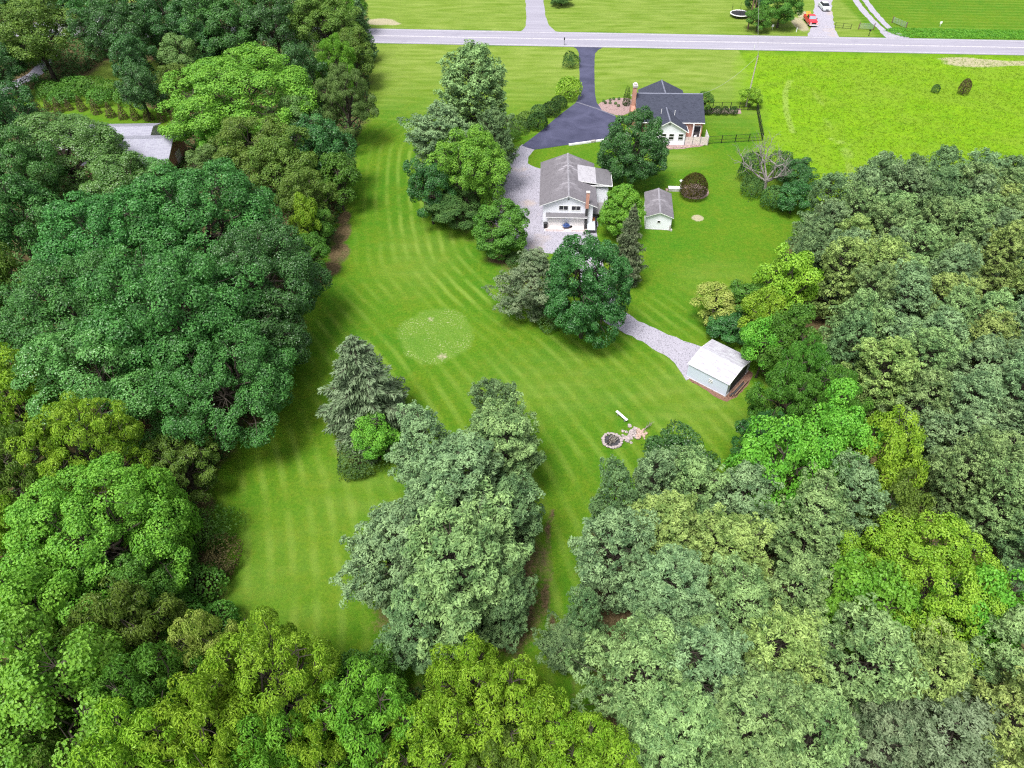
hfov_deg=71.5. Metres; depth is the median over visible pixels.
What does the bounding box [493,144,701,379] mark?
gravel drive
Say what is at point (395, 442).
shrub
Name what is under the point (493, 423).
pine tree
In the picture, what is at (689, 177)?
round bush
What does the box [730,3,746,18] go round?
trampoline
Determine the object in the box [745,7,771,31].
broadleaf tree
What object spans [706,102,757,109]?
metal fence
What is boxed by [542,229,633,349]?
broadleaf tree
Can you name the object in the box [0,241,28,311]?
broadleaf tree
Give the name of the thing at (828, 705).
pine tree
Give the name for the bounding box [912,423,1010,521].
pine tree
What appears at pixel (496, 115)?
pine tree
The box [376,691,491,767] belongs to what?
broadleaf tree
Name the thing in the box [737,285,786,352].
broadleaf tree
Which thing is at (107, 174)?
broadleaf tree
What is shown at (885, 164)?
pine tree
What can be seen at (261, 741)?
broadleaf tree
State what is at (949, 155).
pine tree
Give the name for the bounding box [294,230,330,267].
broadleaf tree
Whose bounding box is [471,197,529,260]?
broadleaf tree
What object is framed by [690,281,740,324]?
broadleaf tree
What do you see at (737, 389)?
timber stack
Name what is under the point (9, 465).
broadleaf tree
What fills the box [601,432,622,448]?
fire pit
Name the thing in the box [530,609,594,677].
pine tree
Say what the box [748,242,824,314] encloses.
broadleaf tree
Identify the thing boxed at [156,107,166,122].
young evergreen
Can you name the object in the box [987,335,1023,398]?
pine tree
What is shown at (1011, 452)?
pine tree
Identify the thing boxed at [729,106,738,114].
boxwood
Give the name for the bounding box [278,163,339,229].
broadleaf tree
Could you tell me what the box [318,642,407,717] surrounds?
broadleaf tree
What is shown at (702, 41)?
road marking
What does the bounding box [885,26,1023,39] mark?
verge grass
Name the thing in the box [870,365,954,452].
pine tree
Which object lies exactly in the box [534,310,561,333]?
shrub
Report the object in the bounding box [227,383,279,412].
shrub
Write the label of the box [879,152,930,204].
pine tree
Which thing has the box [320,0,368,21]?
broadleaf tree
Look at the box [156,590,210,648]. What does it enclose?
shrub
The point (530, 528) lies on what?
pine tree
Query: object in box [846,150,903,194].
pine tree
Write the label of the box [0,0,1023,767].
ground
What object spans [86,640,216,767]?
broadleaf tree
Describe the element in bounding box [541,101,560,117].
shrub
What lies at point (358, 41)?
broadleaf tree
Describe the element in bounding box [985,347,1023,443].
pine tree
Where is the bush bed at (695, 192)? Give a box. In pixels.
[681,184,708,198]
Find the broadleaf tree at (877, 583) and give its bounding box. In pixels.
[799,547,923,659]
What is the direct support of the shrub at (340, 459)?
on the ground at (410, 298)
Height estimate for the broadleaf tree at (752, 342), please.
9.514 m
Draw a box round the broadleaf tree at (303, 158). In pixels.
[246,124,318,209]
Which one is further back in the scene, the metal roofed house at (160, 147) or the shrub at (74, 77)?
the shrub at (74, 77)
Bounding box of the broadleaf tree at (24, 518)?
[0,451,192,625]
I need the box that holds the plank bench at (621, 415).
[616,410,627,421]
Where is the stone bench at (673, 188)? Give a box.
[666,186,680,191]
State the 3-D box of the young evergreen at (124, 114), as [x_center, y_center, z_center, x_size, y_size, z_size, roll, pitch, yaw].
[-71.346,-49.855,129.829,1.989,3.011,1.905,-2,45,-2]
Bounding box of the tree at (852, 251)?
[803,236,875,321]
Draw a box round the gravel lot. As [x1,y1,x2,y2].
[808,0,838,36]
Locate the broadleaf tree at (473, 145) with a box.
[424,124,512,218]
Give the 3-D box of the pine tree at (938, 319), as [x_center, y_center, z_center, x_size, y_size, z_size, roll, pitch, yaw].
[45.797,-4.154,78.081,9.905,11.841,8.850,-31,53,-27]
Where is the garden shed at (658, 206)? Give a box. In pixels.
[644,188,673,230]
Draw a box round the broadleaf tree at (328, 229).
[303,208,333,242]
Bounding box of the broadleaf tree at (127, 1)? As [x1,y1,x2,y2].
[112,0,169,37]
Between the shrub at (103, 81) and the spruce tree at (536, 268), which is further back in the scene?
the shrub at (103, 81)
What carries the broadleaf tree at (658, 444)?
on the ground at (410, 298)
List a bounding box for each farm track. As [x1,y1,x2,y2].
[853,0,896,37]
[862,0,908,37]
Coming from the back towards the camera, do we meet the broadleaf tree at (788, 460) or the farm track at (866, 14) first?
the farm track at (866, 14)
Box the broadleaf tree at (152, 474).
[119,463,204,549]
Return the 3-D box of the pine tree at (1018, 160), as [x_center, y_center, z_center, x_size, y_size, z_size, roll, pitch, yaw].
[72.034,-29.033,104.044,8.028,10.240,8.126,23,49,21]
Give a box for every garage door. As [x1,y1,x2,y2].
[548,218,565,226]
[567,218,584,227]
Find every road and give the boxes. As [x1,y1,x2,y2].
[14,22,1023,54]
[522,0,556,31]
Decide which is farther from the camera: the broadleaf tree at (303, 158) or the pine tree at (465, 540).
the broadleaf tree at (303, 158)
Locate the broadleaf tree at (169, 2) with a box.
[166,0,216,34]
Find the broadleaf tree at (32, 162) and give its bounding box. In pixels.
[0,124,69,217]
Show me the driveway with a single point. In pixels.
(575, 122)
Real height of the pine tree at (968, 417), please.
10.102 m
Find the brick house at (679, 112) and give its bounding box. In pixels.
[629,80,704,144]
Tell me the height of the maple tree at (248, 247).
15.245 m
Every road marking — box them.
[319,28,986,40]
[378,35,982,46]
[401,42,995,53]
[407,36,1011,47]
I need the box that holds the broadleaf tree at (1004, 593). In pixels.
[928,561,1023,672]
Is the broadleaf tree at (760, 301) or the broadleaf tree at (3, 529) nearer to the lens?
the broadleaf tree at (3, 529)
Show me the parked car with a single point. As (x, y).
(824, 6)
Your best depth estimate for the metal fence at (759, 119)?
128.56 m
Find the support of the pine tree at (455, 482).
on the ground at (410, 298)
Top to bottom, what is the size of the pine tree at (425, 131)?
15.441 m
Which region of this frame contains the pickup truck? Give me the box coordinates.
[803,14,817,25]
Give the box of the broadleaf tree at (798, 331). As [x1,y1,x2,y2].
[754,301,822,371]
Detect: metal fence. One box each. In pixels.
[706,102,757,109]
[709,133,763,142]
[756,104,763,139]
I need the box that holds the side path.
[0,59,51,89]
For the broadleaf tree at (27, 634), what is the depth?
51.10 m
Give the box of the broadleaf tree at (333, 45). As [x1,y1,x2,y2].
[314,32,355,104]
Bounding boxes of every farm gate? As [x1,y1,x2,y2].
[858,22,875,29]
[891,17,907,27]
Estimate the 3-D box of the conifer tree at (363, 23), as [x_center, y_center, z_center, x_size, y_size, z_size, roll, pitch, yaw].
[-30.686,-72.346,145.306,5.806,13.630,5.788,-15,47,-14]
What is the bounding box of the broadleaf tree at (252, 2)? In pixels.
[232,0,273,23]
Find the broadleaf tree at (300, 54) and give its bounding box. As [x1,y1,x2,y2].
[280,41,328,107]
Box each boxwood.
[704,106,712,114]
[713,106,721,115]
[720,106,728,115]
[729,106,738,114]
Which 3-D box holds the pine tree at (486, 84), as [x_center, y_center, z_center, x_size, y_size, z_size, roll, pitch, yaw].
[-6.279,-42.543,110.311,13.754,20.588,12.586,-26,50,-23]
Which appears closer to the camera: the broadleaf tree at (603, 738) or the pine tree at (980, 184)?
the broadleaf tree at (603, 738)
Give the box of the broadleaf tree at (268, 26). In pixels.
[229,0,311,54]
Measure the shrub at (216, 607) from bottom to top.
3.327 m
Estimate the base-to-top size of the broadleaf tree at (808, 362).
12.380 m
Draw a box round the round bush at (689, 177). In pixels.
[679,172,708,201]
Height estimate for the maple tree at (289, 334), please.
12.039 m
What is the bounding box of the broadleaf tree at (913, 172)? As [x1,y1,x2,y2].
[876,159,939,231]
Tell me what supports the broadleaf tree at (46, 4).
on the ground at (410, 298)
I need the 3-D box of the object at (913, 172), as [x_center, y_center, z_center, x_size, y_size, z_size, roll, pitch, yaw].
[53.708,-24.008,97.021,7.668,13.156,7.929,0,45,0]
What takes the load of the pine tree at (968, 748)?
on the ground at (410, 298)
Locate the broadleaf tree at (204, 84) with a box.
[154,41,320,147]
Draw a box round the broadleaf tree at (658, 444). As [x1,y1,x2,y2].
[635,419,720,492]
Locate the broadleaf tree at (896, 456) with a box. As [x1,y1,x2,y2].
[830,404,930,508]
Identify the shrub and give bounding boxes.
[34,80,67,102]
[43,85,80,107]
[50,78,91,101]
[59,75,91,94]
[75,75,113,93]
[85,86,123,107]
[88,79,120,100]
[112,83,142,107]
[147,532,199,591]
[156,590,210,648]
[171,412,222,465]
[177,560,230,612]
[179,599,245,644]
[186,504,249,559]
[199,532,242,589]
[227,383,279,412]
[337,442,392,480]
[350,411,400,459]
[384,430,402,464]
[504,251,524,268]
[508,115,529,134]
[509,129,520,140]
[517,110,535,124]
[526,112,547,129]
[531,104,549,117]
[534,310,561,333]
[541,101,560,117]
[551,95,567,108]
[555,76,582,101]
[561,51,580,69]
[622,87,630,105]
[735,151,767,179]
[740,175,764,201]
[760,185,786,210]
[766,150,793,176]
[774,157,819,187]
[776,181,812,213]
[931,84,940,92]
[958,78,971,95]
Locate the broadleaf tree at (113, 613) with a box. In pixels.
[59,575,193,688]
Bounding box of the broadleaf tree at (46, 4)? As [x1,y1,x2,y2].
[20,0,84,21]
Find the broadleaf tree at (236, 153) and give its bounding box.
[207,114,290,187]
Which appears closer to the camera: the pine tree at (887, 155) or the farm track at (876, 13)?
the pine tree at (887, 155)
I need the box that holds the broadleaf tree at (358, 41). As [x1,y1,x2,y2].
[328,27,374,85]
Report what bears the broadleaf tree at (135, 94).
on the ground at (410, 298)
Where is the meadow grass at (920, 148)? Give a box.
[744,52,1023,195]
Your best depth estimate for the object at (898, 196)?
91.86 m
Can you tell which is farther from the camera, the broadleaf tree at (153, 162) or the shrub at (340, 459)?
the broadleaf tree at (153, 162)
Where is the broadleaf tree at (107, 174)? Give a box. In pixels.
[78,149,157,210]
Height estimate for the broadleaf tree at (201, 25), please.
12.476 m
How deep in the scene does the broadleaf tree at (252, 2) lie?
154.39 m
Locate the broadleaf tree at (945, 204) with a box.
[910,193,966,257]
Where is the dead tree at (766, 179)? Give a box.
[731,132,808,188]
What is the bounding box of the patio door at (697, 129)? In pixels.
[692,126,701,136]
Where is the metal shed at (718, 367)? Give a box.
[686,339,750,396]
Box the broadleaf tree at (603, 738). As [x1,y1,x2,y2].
[553,709,641,767]
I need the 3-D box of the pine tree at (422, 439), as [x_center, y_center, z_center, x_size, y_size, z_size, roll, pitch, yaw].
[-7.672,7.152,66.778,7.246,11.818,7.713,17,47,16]
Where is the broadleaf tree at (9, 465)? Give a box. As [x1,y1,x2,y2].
[0,420,76,517]
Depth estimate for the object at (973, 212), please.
87.66 m
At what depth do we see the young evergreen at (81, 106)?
132.46 m
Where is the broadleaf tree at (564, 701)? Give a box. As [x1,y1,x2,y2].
[517,686,593,767]
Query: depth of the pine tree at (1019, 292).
90.21 m
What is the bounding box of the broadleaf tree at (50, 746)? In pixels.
[0,685,77,767]
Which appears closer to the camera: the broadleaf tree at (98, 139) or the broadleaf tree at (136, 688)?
the broadleaf tree at (136, 688)
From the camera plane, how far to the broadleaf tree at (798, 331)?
76.06 m
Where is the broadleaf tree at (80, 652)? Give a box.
[0,600,136,767]
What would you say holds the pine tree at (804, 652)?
on the ground at (410, 298)
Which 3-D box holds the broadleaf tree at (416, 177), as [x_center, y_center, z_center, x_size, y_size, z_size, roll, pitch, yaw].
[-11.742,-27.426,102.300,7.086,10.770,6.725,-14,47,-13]
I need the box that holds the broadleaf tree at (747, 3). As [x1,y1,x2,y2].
[743,0,773,8]
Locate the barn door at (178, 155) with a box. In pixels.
[175,148,182,163]
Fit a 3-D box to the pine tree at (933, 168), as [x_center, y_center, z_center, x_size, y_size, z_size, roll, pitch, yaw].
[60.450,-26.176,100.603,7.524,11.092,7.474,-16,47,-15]
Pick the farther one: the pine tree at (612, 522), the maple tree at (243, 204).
the maple tree at (243, 204)
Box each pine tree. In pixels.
[328,494,459,617]
[371,577,488,675]
[383,400,455,485]
[390,475,534,664]
[396,99,486,194]
[403,429,545,547]
[433,39,508,163]
[457,391,546,498]
[463,377,524,436]
[463,565,538,654]
[475,105,519,191]
[484,468,545,551]
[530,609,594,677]
[557,608,698,735]
[566,586,608,645]
[567,506,661,614]
[588,454,647,549]
[606,489,709,594]
[614,678,727,767]
[616,530,719,655]
[622,445,683,504]
[640,443,731,534]
[640,612,753,719]
[689,502,777,607]
[689,551,796,667]
[695,457,784,548]
[704,658,814,767]
[715,591,830,714]
[740,551,847,683]
[760,461,860,572]
[760,668,867,767]
[769,230,827,301]
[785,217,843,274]
[799,592,933,755]
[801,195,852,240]
[804,447,900,549]
[807,680,934,767]
[814,310,886,389]
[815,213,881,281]
[815,226,874,305]
[818,288,899,370]
[834,165,897,216]
[834,180,888,228]
[839,233,914,301]
[841,335,925,418]
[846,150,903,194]
[853,157,904,215]
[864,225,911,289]
[865,252,931,315]
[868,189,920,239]
[869,675,1007,767]
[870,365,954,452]
[878,616,974,750]
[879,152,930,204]
[882,304,970,389]
[882,321,970,416]
[902,144,969,201]
[904,271,987,331]
[907,402,1006,490]
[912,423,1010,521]
[913,166,974,245]
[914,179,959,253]
[918,282,981,348]
[923,161,971,214]
[923,665,1023,767]
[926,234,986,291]
[927,365,1012,455]
[928,332,1021,419]
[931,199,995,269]
[932,603,1023,700]
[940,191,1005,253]
[941,305,1021,390]
[954,456,1023,553]
[956,173,1004,235]
[957,161,1006,206]
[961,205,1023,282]
[961,287,1022,340]
[963,430,1023,524]
[965,147,1012,188]
[978,395,1023,478]
[979,167,1023,206]
[982,305,1023,381]
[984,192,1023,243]
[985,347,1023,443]
[987,242,1023,301]
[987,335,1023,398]
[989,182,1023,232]
[990,514,1023,596]
[995,154,1023,180]
[1001,492,1023,554]
[1014,294,1023,337]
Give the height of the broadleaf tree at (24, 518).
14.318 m
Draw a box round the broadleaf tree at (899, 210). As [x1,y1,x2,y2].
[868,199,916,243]
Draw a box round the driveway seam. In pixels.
[576,102,614,115]
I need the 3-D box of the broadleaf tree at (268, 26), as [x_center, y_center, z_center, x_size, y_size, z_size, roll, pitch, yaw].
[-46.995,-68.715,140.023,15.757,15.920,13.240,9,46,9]
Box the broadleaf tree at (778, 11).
[759,0,804,27]
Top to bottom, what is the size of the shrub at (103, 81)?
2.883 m
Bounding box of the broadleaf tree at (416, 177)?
[401,156,456,224]
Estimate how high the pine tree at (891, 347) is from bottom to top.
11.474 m
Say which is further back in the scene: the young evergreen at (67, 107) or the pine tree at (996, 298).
the young evergreen at (67, 107)
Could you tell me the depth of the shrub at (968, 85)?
136.93 m
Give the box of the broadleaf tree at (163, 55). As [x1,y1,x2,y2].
[155,32,201,76]
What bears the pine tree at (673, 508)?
on the ground at (410, 298)
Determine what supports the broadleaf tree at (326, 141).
on the ground at (410, 298)
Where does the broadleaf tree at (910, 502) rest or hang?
on the ground at (410, 298)
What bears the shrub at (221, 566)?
on the ground at (410, 298)
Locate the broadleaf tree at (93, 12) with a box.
[65,0,152,73]
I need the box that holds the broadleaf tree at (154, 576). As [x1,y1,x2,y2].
[74,540,188,632]
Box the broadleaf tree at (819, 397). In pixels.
[797,363,874,445]
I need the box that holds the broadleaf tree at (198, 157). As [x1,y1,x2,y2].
[185,143,221,179]
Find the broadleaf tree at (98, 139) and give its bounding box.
[2,110,130,204]
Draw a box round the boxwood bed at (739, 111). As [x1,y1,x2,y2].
[704,108,740,113]
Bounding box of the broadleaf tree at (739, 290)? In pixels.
[715,278,765,330]
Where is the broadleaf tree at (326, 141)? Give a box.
[284,112,357,177]
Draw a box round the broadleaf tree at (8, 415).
[0,342,84,449]
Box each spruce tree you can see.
[315,334,414,464]
[481,246,553,322]
[606,204,647,287]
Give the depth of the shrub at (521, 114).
127.95 m
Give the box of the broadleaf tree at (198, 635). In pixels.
[165,609,255,695]
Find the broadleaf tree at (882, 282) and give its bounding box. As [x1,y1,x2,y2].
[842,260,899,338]
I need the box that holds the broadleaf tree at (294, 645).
[183,605,348,767]
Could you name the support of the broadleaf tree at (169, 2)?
on the ground at (410, 298)
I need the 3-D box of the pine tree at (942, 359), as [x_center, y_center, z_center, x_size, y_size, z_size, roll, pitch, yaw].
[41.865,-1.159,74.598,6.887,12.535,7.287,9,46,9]
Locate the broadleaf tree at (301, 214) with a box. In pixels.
[288,191,321,236]
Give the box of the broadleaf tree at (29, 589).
[0,549,100,665]
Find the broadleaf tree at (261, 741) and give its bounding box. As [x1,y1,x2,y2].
[223,705,328,767]
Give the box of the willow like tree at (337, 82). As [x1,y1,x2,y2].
[313,62,379,145]
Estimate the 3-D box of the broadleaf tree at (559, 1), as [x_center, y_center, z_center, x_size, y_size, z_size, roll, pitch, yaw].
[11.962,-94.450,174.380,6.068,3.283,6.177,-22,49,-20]
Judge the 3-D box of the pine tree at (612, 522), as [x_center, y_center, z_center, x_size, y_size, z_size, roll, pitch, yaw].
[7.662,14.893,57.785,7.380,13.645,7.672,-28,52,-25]
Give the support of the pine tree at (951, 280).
on the ground at (410, 298)
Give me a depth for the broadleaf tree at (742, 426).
68.50 m
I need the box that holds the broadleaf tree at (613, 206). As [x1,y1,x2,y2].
[597,182,646,237]
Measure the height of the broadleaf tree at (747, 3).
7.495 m
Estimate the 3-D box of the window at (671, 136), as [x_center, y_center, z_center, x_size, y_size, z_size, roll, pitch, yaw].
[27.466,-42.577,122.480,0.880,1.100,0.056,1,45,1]
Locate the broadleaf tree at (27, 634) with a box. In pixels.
[0,615,79,696]
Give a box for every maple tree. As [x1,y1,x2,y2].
[0,248,175,377]
[10,318,185,455]
[30,183,193,304]
[72,230,269,405]
[119,156,285,283]
[140,319,297,451]
[199,215,332,332]
[234,287,311,378]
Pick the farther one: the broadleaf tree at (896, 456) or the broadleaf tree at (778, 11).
the broadleaf tree at (778, 11)
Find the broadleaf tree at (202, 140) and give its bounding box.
[190,104,238,150]
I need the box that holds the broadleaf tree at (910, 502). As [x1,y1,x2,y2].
[850,466,936,556]
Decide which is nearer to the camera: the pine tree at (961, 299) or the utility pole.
the pine tree at (961, 299)
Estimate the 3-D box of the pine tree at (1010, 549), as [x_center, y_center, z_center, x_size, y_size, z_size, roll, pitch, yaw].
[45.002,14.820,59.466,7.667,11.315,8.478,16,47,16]
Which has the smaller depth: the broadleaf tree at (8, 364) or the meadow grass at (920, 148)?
the broadleaf tree at (8, 364)
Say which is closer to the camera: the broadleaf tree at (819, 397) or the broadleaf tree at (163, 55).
the broadleaf tree at (819, 397)
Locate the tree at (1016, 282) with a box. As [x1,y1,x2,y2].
[971,218,1023,295]
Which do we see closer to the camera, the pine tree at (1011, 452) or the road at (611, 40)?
the pine tree at (1011, 452)
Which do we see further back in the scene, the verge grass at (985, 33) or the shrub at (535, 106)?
the verge grass at (985, 33)
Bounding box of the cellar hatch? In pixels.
[587,217,596,232]
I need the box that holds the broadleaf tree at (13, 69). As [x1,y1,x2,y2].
[0,42,39,97]
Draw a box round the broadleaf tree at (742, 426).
[730,409,791,470]
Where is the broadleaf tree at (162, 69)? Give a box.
[154,62,192,98]
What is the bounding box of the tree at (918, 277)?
[873,258,940,346]
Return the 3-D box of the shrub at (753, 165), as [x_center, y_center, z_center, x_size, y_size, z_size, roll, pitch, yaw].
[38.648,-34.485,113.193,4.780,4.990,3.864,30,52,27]
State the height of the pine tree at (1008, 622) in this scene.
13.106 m
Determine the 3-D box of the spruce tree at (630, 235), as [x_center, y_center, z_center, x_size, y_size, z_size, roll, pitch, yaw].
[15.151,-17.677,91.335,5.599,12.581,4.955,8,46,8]
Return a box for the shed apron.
[689,370,752,401]
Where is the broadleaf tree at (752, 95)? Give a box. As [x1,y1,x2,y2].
[739,87,763,106]
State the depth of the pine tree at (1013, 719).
47.11 m
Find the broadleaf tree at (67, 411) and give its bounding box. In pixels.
[3,390,153,520]
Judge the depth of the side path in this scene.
146.29 m
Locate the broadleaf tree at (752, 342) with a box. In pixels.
[739,314,789,377]
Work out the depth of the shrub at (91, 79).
137.03 m
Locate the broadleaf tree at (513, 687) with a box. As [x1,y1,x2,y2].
[462,652,577,767]
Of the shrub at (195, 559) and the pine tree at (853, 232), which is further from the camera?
the pine tree at (853, 232)
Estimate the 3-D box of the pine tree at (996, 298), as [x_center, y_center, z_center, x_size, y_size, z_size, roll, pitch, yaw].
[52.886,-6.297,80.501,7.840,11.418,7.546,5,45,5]
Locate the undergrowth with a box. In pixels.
[0,2,575,767]
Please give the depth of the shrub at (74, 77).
137.74 m
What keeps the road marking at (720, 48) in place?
on the road at (611, 40)
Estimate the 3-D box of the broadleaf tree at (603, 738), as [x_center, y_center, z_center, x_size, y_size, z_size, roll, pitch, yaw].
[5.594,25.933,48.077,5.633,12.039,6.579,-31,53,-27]
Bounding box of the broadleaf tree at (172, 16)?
[129,0,200,49]
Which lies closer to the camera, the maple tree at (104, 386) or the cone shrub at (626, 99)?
the maple tree at (104, 386)
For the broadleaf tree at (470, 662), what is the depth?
48.53 m
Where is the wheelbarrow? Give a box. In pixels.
[561,223,571,229]
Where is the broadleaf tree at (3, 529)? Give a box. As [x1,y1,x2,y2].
[0,494,49,600]
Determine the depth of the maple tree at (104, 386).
66.25 m
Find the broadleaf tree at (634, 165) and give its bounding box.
[595,105,669,188]
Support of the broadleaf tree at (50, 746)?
on the ground at (410, 298)
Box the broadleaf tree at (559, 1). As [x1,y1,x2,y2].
[550,0,571,5]
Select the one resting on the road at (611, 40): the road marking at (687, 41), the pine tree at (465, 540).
the road marking at (687, 41)
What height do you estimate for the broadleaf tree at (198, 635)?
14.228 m
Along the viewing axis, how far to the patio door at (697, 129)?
124.45 m
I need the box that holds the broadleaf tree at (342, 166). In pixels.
[316,151,361,210]
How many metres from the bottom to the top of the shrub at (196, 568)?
3.321 m
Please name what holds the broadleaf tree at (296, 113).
on the ground at (410, 298)
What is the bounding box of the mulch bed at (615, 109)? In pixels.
[598,98,630,114]
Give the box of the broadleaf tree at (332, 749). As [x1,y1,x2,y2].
[281,709,364,767]
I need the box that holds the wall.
[569,139,603,145]
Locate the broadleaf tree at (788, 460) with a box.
[723,413,825,528]
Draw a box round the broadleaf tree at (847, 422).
[776,376,887,505]
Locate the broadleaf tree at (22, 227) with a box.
[0,173,60,256]
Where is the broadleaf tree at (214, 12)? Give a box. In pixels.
[179,0,258,62]
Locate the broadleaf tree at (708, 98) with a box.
[700,91,714,109]
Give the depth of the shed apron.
81.49 m
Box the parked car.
[818,1,830,10]
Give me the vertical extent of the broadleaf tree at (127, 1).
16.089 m
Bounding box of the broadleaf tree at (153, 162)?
[127,156,174,192]
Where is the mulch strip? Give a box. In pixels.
[648,145,703,149]
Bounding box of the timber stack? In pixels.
[729,379,748,396]
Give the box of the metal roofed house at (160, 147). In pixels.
[80,135,186,179]
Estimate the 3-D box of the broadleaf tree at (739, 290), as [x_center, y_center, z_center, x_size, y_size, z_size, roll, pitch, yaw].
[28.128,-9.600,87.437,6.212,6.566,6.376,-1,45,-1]
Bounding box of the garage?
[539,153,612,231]
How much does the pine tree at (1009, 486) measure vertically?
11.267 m
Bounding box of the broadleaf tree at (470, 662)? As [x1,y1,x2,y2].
[421,630,504,742]
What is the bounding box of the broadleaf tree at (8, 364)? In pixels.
[0,299,29,370]
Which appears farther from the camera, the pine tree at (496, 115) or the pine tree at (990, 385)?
the pine tree at (496, 115)
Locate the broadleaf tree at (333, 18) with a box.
[285,0,361,59]
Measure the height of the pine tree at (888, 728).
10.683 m
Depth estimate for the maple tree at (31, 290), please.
73.36 m
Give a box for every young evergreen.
[31,97,42,111]
[43,99,51,110]
[52,97,64,112]
[64,98,72,110]
[75,95,86,111]
[90,99,101,114]
[104,101,116,117]
[117,103,129,119]
[129,104,140,120]
[143,106,153,121]
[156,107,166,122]
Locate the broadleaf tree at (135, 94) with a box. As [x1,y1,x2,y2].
[113,62,167,119]
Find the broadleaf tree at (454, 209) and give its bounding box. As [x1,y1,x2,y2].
[424,184,486,229]
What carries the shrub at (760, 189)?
on the ground at (410, 298)
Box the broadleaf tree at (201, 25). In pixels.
[178,16,225,68]
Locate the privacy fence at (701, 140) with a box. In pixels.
[684,130,708,145]
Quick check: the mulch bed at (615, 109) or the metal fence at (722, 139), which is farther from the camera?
the mulch bed at (615, 109)
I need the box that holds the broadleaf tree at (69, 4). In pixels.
[56,0,111,53]
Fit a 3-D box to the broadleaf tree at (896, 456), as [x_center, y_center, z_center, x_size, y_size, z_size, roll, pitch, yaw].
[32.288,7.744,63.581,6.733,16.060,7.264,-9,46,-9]
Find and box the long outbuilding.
[52,123,160,150]
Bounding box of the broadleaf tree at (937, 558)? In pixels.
[837,508,1012,671]
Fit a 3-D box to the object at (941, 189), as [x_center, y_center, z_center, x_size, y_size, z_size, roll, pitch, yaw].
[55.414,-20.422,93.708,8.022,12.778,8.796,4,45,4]
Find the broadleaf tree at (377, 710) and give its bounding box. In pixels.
[304,655,433,767]
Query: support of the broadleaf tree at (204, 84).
on the ground at (410, 298)
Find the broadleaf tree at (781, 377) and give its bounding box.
[744,360,817,434]
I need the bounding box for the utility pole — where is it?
[745,53,758,105]
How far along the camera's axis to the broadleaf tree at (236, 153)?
102.77 m
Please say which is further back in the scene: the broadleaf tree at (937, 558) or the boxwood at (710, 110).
the boxwood at (710, 110)
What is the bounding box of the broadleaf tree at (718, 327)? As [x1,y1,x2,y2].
[706,308,745,344]
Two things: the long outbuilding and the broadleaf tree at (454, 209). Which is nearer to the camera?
the broadleaf tree at (454, 209)
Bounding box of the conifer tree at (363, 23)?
[351,0,378,62]
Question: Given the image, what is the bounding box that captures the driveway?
[522,47,620,149]
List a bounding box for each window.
[559,205,567,209]
[571,206,580,210]
[669,134,673,139]
[678,134,683,139]
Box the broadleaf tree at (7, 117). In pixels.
[0,79,40,140]
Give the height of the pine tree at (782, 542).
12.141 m
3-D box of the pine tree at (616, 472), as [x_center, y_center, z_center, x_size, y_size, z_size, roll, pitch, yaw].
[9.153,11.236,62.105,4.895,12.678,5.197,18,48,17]
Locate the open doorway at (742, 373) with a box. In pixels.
[729,364,747,391]
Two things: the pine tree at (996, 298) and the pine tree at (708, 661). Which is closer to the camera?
the pine tree at (708, 661)
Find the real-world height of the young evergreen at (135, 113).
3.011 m
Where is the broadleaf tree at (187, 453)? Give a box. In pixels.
[140,428,220,502]
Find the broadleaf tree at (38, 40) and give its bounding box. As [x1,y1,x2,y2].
[0,0,77,80]
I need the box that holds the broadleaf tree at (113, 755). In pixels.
[66,694,214,767]
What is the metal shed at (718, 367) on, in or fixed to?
on the ground at (410, 298)
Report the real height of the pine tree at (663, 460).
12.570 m
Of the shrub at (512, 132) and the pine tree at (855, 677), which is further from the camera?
the shrub at (512, 132)
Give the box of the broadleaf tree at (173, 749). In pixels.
[138,660,280,767]
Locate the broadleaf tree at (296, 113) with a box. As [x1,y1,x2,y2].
[277,95,326,143]
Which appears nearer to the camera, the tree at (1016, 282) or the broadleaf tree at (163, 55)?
the tree at (1016, 282)
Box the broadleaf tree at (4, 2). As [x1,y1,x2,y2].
[0,0,32,48]
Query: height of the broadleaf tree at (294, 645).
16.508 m
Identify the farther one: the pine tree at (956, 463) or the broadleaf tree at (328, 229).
the broadleaf tree at (328, 229)
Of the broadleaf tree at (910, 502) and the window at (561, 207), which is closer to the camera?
the broadleaf tree at (910, 502)
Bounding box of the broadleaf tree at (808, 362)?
[770,333,834,415]
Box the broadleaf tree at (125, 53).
[107,32,159,94]
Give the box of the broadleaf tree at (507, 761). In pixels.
[460,720,537,767]
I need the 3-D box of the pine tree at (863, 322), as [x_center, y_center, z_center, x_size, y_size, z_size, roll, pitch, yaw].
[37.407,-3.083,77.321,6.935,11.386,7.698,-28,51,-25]
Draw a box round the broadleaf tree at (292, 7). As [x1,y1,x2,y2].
[271,0,318,24]

